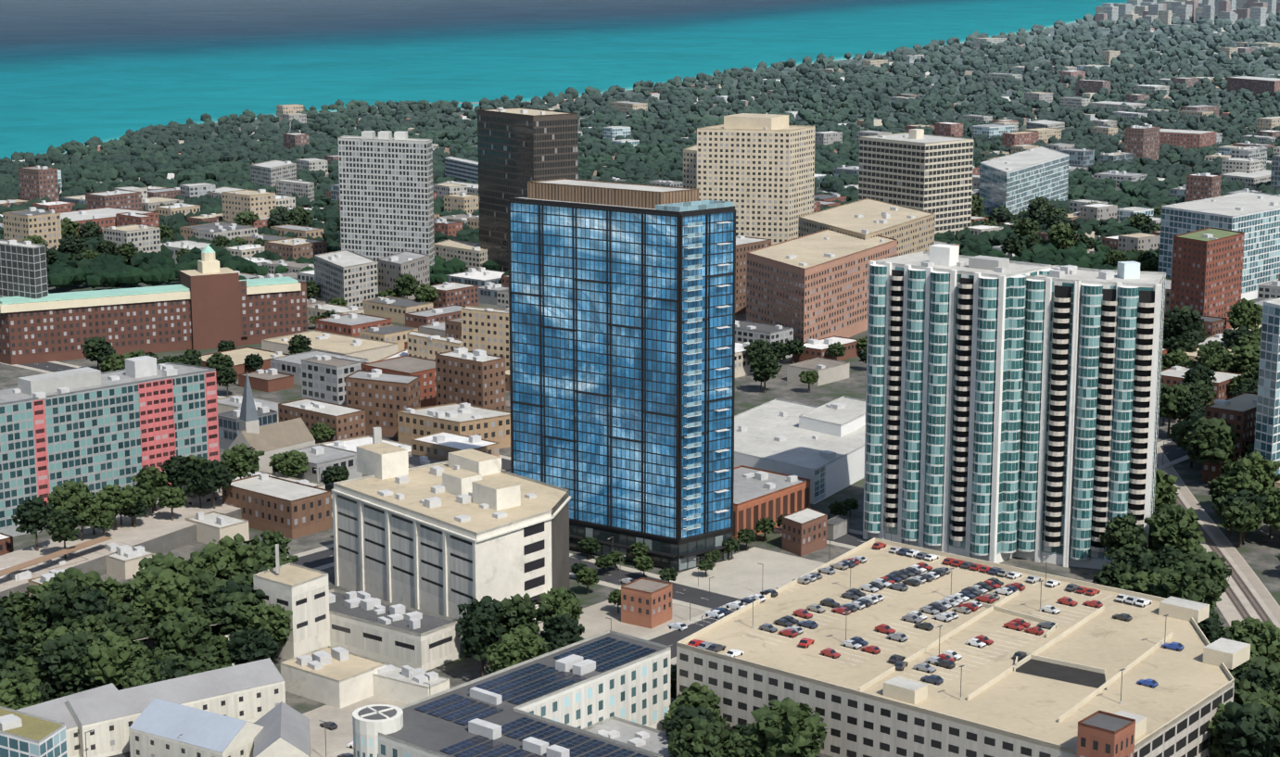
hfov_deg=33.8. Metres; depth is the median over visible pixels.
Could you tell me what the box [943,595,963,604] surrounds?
car
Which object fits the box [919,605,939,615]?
car
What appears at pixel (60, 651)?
tree
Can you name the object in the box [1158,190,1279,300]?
office building
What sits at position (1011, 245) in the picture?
tree
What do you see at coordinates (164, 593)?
tree
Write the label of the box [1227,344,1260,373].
tree
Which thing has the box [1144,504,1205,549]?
tree
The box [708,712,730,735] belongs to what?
tree
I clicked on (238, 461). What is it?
tree
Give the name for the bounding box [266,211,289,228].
tree
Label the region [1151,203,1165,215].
tree
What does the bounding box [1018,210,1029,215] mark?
tree
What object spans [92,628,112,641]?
tree
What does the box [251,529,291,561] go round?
tree
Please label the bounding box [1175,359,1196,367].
tree
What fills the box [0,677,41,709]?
tree
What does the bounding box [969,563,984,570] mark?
car
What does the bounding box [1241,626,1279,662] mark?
tree
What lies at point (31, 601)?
tree
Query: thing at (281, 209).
tree
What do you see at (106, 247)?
tree
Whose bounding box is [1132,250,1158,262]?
tree
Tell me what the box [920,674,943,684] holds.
car
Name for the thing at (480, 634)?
tree
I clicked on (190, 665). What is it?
tree
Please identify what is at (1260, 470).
tree
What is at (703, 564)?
tree
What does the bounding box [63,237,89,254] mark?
tree
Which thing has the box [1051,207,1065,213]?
tree
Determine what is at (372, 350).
tan roof
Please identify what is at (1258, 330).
tree
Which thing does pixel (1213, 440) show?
tree
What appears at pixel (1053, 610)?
car
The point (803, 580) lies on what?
car
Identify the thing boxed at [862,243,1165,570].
optima towers
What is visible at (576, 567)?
tree
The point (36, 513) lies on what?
tree
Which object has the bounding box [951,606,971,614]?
car
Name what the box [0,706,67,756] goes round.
modern corner building
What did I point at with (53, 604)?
tree
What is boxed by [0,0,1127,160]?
lake
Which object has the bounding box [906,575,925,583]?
car
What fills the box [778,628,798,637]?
car
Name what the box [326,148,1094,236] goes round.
downtown blocks
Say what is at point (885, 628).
car
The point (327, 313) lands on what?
tree
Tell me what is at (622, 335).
glass tower
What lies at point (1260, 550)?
ground
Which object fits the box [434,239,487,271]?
building
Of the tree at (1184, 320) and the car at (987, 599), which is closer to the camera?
the car at (987, 599)
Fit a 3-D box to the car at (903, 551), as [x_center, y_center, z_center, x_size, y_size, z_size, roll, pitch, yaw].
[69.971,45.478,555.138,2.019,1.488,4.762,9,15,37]
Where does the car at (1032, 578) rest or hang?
on the parking garage
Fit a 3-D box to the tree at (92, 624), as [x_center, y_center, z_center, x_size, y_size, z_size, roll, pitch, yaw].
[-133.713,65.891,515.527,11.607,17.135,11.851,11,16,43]
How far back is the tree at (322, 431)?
750.34 m
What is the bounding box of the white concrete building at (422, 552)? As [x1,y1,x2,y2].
[253,427,570,709]
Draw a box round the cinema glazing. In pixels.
[814,465,825,503]
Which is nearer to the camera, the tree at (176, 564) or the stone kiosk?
the tree at (176, 564)
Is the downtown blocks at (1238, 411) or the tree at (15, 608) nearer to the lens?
the tree at (15, 608)
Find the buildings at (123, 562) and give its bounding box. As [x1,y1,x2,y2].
[0,484,249,597]
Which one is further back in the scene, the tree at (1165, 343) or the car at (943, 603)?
the tree at (1165, 343)
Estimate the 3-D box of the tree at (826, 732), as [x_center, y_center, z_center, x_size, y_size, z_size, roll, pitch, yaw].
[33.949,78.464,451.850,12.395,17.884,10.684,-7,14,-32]
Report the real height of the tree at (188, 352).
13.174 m
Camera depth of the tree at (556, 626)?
524.52 m
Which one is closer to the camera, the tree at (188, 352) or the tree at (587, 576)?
the tree at (587, 576)
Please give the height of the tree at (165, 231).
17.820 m
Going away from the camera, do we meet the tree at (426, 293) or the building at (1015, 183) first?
the tree at (426, 293)
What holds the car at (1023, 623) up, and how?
on the parking garage
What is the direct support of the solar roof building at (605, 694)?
on the ground at (1260, 550)
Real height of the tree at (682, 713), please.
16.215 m
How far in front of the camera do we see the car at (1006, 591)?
519.49 m
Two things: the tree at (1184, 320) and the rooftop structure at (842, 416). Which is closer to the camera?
the rooftop structure at (842, 416)
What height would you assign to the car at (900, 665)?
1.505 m
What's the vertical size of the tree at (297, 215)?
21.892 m
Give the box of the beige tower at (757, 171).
[697,113,815,244]
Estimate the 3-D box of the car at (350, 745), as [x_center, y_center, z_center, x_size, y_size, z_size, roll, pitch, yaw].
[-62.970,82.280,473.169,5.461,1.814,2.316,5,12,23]
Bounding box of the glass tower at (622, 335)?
[507,177,735,571]
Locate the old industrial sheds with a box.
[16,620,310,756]
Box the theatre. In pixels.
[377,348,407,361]
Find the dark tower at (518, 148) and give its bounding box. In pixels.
[477,107,578,271]
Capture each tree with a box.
[0,591,39,625]
[0,606,20,645]
[0,626,13,645]
[0,639,17,665]
[0,659,31,686]
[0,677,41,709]
[6,640,37,662]
[11,495,57,551]
[12,619,50,645]
[12,655,50,688]
[18,594,41,623]
[22,234,48,248]
[25,567,108,614]
[32,625,71,658]
[34,578,90,632]
[35,632,93,690]
[35,682,56,703]
[45,247,58,265]
[46,508,81,558]
[47,480,100,541]
[50,689,77,700]
[52,630,97,641]
[57,234,77,253]
[59,587,116,633]
[60,216,80,239]
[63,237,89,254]
[65,645,102,693]
[66,253,88,262]
[67,498,101,541]
[69,614,114,636]
[78,220,103,240]
[79,629,145,685]
[80,336,114,369]
[84,250,99,259]
[90,509,115,536]
[91,239,116,255]
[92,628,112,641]
[93,601,151,644]
[94,483,135,530]
[96,346,115,364]
[99,353,122,372]
[99,683,122,690]
[101,576,131,603]
[105,590,120,609]
[111,356,136,370]
[115,240,139,265]
[115,512,124,524]
[118,582,128,588]
[119,659,167,689]
[120,499,148,527]
[121,484,149,526]
[122,349,157,358]
[124,566,174,603]
[128,569,195,628]
[128,638,150,663]
[130,465,167,513]
[136,551,173,576]
[139,479,171,511]
[139,555,202,579]
[141,493,157,518]
[144,657,186,682]
[145,646,181,662]
[148,606,212,658]
[148,615,165,641]
[155,223,175,241]
[155,486,187,520]
[156,355,178,364]
[158,455,199,489]
[164,653,204,676]
[176,248,191,257]
[177,354,202,367]
[181,349,202,364]
[182,571,228,614]
[183,476,213,507]
[184,545,242,582]
[185,455,199,493]
[190,456,207,473]
[191,459,237,508]
[193,645,234,671]
[197,613,217,635]
[202,532,271,572]
[202,580,266,626]
[205,352,234,384]
[206,591,265,637]
[208,633,229,649]
[211,235,231,248]
[215,367,238,396]
[216,340,236,352]
[218,572,254,594]
[220,443,264,479]
[226,626,278,665]
[231,236,246,245]
[232,210,259,226]
[238,546,298,576]
[242,602,292,646]
[244,353,264,371]
[247,566,266,576]
[251,237,268,245]
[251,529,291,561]
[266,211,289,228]
[268,451,285,476]
[269,205,289,216]
[273,449,310,477]
[286,205,312,226]
[287,334,312,354]
[304,278,320,298]
[307,315,320,324]
[309,421,335,443]
[320,310,336,318]
[320,465,349,484]
[328,297,347,306]
[375,291,391,298]
[382,288,400,297]
[394,273,419,298]
[414,282,438,302]
[455,610,503,677]
[456,595,506,660]
[485,636,534,672]
[497,593,545,634]
[501,626,548,659]
[536,586,583,625]
[540,613,584,645]
[546,631,584,652]
[570,562,587,573]
[574,566,599,595]
[577,536,601,559]
[594,555,615,575]
[606,550,625,570]
[608,588,620,612]
[630,541,649,557]
[632,555,654,577]
[658,567,677,582]
[660,708,676,730]
[662,704,719,741]
[667,716,732,756]
[669,682,721,714]
[670,664,676,699]
[697,558,713,577]
[704,549,722,567]
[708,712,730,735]
[715,731,761,756]
[720,537,740,560]
[728,723,754,735]
[736,528,756,550]
[743,339,774,362]
[746,697,827,756]
[748,353,782,392]
[752,373,769,389]
[754,517,775,542]
[770,341,788,369]
[776,514,786,527]
[782,338,806,364]
[797,706,827,749]
[798,369,819,392]
[826,342,845,359]
[827,501,849,516]
[842,497,858,516]
[856,336,867,349]
[858,347,867,370]
[971,194,985,215]
[980,218,997,226]
[989,204,1009,217]
[989,208,1014,224]
[1000,236,1025,256]
[1011,219,1020,229]
[1013,214,1021,220]
[1013,216,1040,237]
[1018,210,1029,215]
[1025,233,1044,249]
[1026,195,1054,217]
[1033,211,1049,225]
[1042,208,1067,223]
[1044,214,1062,229]
[1047,222,1077,249]
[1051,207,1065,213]
[1054,217,1079,231]
[1073,232,1096,249]
[1091,559,1137,587]
[1099,512,1148,557]
[1103,249,1127,265]
[1111,543,1159,564]
[1114,257,1132,266]
[1114,570,1162,596]
[1124,556,1160,577]
[1127,212,1152,228]
[1127,259,1144,271]
[1129,249,1141,253]
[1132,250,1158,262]
[1140,257,1158,271]
[1141,221,1157,233]
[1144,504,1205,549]
[1148,526,1164,552]
[1149,503,1170,526]
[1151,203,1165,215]
[1153,224,1160,231]
[1153,468,1180,512]
[1153,544,1183,562]
[1153,561,1222,610]
[1154,551,1191,569]
[1158,383,1191,438]
[1160,414,1168,426]
[1161,354,1168,368]
[1162,338,1172,351]
[1163,304,1203,341]
[1163,318,1167,339]
[1164,348,1191,367]
[1167,334,1198,353]
[1167,416,1200,468]
[1169,537,1206,554]
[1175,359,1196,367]
[1175,392,1206,423]
[1175,549,1231,595]
[1180,363,1216,387]
[1182,416,1240,487]
[1183,380,1216,403]
[1185,405,1207,421]
[1194,324,1208,343]
[1194,340,1233,371]
[1197,608,1224,631]
[1200,623,1233,643]
[1205,700,1231,756]
[1208,474,1233,503]
[1212,493,1236,536]
[1213,701,1279,756]
[1217,473,1263,498]
[1219,458,1235,473]
[1219,471,1229,477]
[1220,325,1255,343]
[1220,489,1268,542]
[1220,500,1264,548]
[1221,617,1276,642]
[1222,366,1241,373]
[1225,297,1262,329]
[1225,335,1243,348]
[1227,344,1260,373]
[1228,656,1279,683]
[1229,374,1250,392]
[1229,381,1257,396]
[1229,450,1279,488]
[1232,342,1260,354]
[1232,676,1270,706]
[1233,666,1274,693]
[1235,643,1279,674]
[1237,379,1258,388]
[1238,334,1260,346]
[1241,362,1259,382]
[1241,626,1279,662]
[1242,441,1254,456]
[1242,697,1279,716]
[1250,327,1261,336]
[1254,484,1279,539]
[1260,497,1279,545]
[1266,689,1279,707]
[1272,679,1279,698]
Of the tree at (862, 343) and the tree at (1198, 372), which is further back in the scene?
the tree at (862, 343)
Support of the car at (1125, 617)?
on the parking garage
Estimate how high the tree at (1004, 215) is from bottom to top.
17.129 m
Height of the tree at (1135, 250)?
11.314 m
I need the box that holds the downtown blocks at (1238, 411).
[1160,273,1279,489]
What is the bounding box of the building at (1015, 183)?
[979,146,1069,215]
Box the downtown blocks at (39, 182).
[0,164,324,267]
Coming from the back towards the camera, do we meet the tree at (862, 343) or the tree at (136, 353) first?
the tree at (862, 343)
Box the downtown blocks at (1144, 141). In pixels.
[1093,124,1279,202]
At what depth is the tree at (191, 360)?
866.74 m
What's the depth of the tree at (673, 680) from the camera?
488.66 m
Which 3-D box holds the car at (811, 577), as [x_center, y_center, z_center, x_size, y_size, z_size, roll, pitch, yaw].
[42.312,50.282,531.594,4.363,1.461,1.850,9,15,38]
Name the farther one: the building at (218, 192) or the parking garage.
the building at (218, 192)
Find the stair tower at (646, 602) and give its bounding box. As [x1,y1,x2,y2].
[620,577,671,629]
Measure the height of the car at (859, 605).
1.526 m
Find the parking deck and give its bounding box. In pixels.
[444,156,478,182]
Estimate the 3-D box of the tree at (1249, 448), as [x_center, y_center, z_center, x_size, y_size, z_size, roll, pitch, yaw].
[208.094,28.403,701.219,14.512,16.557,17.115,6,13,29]
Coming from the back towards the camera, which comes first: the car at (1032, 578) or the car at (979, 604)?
the car at (1032, 578)
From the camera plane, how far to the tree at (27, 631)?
518.76 m
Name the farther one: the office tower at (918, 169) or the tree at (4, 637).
the office tower at (918, 169)
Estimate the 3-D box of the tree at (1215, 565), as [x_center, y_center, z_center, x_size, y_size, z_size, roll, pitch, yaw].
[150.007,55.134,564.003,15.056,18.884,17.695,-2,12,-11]
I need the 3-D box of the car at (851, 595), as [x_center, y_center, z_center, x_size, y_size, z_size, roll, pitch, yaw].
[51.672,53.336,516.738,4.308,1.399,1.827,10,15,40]
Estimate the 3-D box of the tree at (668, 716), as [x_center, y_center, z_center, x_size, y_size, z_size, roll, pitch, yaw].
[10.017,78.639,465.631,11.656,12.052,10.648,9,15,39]
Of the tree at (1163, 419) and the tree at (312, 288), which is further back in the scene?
the tree at (312, 288)
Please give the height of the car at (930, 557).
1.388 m
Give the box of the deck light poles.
[748,555,1169,704]
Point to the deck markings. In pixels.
(918, 629)
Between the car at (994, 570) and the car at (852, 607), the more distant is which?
the car at (994, 570)
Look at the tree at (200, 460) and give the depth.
662.30 m
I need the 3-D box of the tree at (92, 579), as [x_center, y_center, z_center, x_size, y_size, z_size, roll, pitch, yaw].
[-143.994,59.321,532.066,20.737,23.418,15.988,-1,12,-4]
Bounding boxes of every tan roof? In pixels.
[261,329,397,362]
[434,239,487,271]
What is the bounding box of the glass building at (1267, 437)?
[1253,297,1279,493]
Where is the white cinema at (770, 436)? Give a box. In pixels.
[734,398,865,504]
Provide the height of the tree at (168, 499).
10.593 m
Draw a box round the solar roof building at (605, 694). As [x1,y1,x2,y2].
[352,630,671,756]
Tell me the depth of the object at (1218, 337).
926.56 m
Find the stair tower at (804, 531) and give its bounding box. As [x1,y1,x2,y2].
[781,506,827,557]
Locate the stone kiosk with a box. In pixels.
[826,515,849,540]
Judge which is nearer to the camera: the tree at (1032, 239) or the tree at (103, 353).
the tree at (103, 353)
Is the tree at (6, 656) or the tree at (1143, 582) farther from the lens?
the tree at (1143, 582)
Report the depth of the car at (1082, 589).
520.80 m
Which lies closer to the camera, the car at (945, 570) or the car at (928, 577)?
the car at (928, 577)
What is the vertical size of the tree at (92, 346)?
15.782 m
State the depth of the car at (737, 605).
507.98 m
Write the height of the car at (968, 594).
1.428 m
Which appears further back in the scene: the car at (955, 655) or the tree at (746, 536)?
the tree at (746, 536)
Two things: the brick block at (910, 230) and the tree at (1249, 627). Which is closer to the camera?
the tree at (1249, 627)
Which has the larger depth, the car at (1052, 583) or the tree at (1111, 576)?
the tree at (1111, 576)
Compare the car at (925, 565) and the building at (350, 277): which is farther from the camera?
the building at (350, 277)
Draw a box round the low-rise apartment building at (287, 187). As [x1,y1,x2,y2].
[276,178,314,207]
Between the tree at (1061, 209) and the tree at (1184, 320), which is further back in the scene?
the tree at (1061, 209)
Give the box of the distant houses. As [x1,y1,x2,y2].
[12,0,1279,258]
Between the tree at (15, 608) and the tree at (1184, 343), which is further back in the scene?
the tree at (1184, 343)
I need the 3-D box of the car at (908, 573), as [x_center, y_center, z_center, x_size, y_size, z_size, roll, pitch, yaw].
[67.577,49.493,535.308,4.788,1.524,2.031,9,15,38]
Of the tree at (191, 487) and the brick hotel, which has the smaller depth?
the tree at (191, 487)
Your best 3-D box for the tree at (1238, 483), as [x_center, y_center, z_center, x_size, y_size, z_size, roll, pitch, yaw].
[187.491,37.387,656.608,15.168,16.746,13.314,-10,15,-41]
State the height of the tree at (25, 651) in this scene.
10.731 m
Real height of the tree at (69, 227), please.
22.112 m
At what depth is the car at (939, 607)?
506.51 m
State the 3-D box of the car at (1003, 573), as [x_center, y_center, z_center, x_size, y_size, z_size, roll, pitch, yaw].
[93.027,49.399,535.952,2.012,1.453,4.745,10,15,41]
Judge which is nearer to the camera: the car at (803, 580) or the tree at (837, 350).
the car at (803, 580)
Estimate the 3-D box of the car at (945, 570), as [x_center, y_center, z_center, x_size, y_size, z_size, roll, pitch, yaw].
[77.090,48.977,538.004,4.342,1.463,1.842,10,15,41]
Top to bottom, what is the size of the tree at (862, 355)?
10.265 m
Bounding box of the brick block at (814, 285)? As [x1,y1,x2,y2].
[746,228,897,342]
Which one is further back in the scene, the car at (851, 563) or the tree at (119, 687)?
the car at (851, 563)
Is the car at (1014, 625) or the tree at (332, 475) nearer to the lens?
the car at (1014, 625)
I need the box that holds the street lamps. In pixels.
[84,441,1168,756]
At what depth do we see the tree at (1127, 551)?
582.05 m
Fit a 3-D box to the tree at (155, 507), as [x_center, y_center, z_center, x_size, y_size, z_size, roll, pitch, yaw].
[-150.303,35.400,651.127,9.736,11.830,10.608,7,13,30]
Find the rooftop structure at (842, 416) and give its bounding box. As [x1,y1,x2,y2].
[798,395,865,437]
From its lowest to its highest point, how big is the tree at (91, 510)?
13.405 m
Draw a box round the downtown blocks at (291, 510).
[199,237,510,539]
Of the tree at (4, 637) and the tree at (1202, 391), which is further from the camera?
the tree at (1202, 391)
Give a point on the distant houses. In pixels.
(1035, 130)
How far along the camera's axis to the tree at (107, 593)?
539.17 m
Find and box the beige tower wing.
[683,144,697,188]
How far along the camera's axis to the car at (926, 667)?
464.39 m
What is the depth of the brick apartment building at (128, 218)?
1254.03 m
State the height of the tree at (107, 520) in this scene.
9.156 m
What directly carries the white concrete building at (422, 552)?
on the ground at (1260, 550)
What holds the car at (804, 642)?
on the parking garage
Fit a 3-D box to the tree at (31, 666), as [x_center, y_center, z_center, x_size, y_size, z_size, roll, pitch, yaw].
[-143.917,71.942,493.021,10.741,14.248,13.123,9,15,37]
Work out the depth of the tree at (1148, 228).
1283.94 m
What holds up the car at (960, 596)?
on the parking garage
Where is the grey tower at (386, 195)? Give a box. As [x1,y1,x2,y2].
[337,130,434,266]
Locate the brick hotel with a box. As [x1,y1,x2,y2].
[0,244,307,365]
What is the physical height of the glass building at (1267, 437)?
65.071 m
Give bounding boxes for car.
[319,721,337,730]
[337,752,353,756]
[346,741,353,748]
[619,577,633,583]
[667,621,687,631]
[687,639,706,646]
[697,641,713,649]
[703,609,723,619]
[707,643,725,652]
[710,607,730,615]
[724,601,745,609]
[725,649,744,657]
[739,597,758,604]
[746,594,765,602]
[759,623,777,633]
[760,589,777,597]
[773,618,793,627]
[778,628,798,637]
[781,615,798,623]
[784,625,803,633]
[792,577,810,584]
[793,608,812,619]
[797,620,818,629]
[798,574,816,582]
[798,637,814,647]
[806,604,825,613]
[808,571,822,579]
[817,567,835,574]
[820,597,839,608]
[820,647,840,659]
[829,562,849,570]
[831,607,850,615]
[836,559,855,568]
[836,603,857,611]
[840,639,861,649]
[841,591,859,600]
[842,557,860,565]
[844,601,865,609]
[846,588,865,597]
[849,556,866,563]
[849,636,868,646]
[851,598,872,607]
[857,595,878,604]
[859,583,878,593]
[861,645,880,654]
[865,594,884,601]
[868,582,884,589]
[871,578,891,587]
[872,542,886,549]
[874,623,895,634]
[880,576,895,583]
[884,573,902,582]
[886,632,907,642]
[888,545,901,553]
[888,582,908,591]
[888,654,905,663]
[889,570,908,579]
[894,660,908,671]
[897,547,910,556]
[899,569,915,577]
[901,579,920,586]
[901,614,922,623]
[905,567,921,574]
[906,549,922,557]
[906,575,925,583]
[906,610,927,620]
[909,564,926,572]
[913,621,933,631]
[913,662,936,673]
[914,573,933,582]
[915,552,929,559]
[916,562,932,570]
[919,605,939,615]
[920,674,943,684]
[921,571,939,579]
[924,554,939,561]
[925,656,942,667]
[926,569,944,576]
[927,602,947,612]
[931,599,951,609]
[932,612,952,622]
[933,567,950,574]
[934,659,955,669]
[937,653,955,661]
[938,610,958,619]
[939,597,959,608]
[942,557,956,565]
[942,649,962,659]
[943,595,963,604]
[950,559,965,567]
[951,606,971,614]
[952,593,969,601]
[956,602,978,611]
[958,590,975,599]
[960,561,974,569]
[961,586,981,595]
[963,600,982,608]
[966,637,986,647]
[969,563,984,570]
[970,584,988,594]
[973,582,993,591]
[974,634,993,645]
[975,595,995,603]
[979,565,991,572]
[981,592,1000,600]
[983,580,1001,589]
[987,577,1003,585]
[988,567,1001,575]
[993,587,1013,595]
[997,569,1013,577]
[1001,585,1018,593]
[1003,620,1025,631]
[1004,582,1025,590]
[1007,571,1022,579]
[1009,618,1030,627]
[1013,650,1029,660]
[1024,626,1043,635]
[1026,574,1041,583]
[1037,621,1056,630]
[1040,605,1060,614]
[1046,579,1060,587]
[1057,596,1077,607]
[1064,583,1080,592]
[1075,586,1089,594]
[1082,599,1102,608]
[1085,588,1100,595]
[1112,613,1132,621]
[1115,594,1129,603]
[1125,595,1140,605]
[1135,597,1152,608]
[1136,678,1158,687]
[1161,642,1184,651]
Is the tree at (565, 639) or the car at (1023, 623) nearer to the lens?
the car at (1023, 623)
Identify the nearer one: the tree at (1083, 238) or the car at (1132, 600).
the car at (1132, 600)
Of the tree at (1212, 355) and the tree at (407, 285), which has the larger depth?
the tree at (407, 285)
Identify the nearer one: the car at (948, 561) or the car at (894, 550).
the car at (948, 561)
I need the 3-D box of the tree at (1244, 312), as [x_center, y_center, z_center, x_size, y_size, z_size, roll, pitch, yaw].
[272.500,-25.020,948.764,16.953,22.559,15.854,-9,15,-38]
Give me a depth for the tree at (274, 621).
521.71 m
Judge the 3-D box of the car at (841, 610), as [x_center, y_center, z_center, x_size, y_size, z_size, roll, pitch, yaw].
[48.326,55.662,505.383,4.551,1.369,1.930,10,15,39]
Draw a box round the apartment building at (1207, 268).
[1169,227,1244,329]
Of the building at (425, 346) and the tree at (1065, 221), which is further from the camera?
the tree at (1065, 221)
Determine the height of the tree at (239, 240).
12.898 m
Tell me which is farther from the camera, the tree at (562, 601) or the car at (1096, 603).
the tree at (562, 601)
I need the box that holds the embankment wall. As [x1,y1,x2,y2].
[0,498,241,601]
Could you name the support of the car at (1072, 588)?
on the parking garage
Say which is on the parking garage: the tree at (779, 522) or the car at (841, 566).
the car at (841, 566)
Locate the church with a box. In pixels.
[228,370,315,473]
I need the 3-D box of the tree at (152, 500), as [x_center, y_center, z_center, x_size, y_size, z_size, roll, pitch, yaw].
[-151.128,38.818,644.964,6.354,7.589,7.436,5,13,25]
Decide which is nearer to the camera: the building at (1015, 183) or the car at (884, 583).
the car at (884, 583)
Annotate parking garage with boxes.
[676,537,1250,756]
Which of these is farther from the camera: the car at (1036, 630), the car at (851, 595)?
the car at (851, 595)
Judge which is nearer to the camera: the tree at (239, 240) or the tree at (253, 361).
the tree at (253, 361)
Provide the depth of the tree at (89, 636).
500.41 m
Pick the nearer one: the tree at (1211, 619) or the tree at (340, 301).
the tree at (1211, 619)
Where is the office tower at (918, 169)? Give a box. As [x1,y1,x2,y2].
[858,128,973,234]
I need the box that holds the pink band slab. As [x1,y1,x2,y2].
[0,355,219,536]
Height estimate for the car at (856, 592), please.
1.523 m
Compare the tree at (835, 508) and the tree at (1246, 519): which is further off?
the tree at (835, 508)
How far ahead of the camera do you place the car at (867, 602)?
510.25 m
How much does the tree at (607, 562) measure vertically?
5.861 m
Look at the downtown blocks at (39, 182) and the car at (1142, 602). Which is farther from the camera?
the downtown blocks at (39, 182)
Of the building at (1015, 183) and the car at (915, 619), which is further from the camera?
the building at (1015, 183)
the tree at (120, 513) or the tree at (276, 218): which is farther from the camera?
the tree at (276, 218)
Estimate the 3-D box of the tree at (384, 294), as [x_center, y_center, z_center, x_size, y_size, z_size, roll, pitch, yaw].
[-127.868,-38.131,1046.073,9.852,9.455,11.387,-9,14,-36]
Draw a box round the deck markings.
[686,546,1148,686]
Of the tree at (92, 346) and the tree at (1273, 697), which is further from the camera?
the tree at (92, 346)
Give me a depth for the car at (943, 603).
508.77 m
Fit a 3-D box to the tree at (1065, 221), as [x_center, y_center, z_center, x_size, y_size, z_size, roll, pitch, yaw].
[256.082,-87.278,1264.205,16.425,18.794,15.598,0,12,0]
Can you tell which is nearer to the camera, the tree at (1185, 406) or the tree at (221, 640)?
the tree at (221, 640)
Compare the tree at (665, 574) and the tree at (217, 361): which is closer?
the tree at (665, 574)
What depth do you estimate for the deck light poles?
482.78 m
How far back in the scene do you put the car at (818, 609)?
506.24 m
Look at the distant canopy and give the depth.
2029.46 m
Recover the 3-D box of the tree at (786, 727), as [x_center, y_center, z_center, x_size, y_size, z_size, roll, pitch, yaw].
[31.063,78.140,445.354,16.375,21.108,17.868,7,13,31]
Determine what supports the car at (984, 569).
on the parking garage
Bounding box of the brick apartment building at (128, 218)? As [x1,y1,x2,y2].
[115,212,153,226]
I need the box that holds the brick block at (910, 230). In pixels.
[798,198,935,256]
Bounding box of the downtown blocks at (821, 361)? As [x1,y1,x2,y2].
[735,235,861,386]
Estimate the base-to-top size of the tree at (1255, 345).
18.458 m
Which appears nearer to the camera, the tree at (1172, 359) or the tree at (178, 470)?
the tree at (178, 470)
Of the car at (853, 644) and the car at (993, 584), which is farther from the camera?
the car at (993, 584)
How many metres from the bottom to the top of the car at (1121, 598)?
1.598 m
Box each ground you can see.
[0,15,1279,752]
[0,361,1191,756]
[1087,247,1279,628]
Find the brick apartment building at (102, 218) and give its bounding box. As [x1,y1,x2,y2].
[60,206,159,238]
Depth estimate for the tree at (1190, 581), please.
536.56 m
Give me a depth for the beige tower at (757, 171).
1165.59 m
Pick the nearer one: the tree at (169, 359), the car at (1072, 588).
the car at (1072, 588)
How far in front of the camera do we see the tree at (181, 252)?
1189.74 m
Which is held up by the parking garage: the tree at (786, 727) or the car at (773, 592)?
the car at (773, 592)
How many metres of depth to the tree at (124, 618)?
516.82 m
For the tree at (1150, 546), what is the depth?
605.17 m
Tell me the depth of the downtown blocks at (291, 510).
801.16 m
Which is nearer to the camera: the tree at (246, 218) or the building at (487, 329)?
the building at (487, 329)
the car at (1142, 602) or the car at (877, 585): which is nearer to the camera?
the car at (1142, 602)
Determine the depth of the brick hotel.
938.02 m
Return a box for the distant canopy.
[0,0,1279,288]
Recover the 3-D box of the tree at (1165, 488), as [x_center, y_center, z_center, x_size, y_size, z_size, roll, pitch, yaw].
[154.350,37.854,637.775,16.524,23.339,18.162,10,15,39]
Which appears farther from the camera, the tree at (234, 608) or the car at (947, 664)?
the tree at (234, 608)
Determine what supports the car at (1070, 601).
on the parking garage
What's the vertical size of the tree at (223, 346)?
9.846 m
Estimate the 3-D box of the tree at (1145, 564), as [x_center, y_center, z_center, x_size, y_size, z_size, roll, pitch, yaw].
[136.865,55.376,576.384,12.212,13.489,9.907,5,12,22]
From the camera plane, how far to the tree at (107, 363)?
864.62 m
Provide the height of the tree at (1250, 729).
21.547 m
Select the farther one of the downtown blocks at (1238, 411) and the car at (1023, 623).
the downtown blocks at (1238, 411)
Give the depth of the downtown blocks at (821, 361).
921.85 m
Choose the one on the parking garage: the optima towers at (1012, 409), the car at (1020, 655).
the car at (1020, 655)
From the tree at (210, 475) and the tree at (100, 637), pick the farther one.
the tree at (210, 475)
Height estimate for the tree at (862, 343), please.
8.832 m
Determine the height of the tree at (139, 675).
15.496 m
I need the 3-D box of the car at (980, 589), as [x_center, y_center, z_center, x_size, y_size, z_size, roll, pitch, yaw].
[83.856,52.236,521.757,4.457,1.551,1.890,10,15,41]
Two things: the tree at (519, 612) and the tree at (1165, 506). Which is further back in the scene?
the tree at (1165, 506)

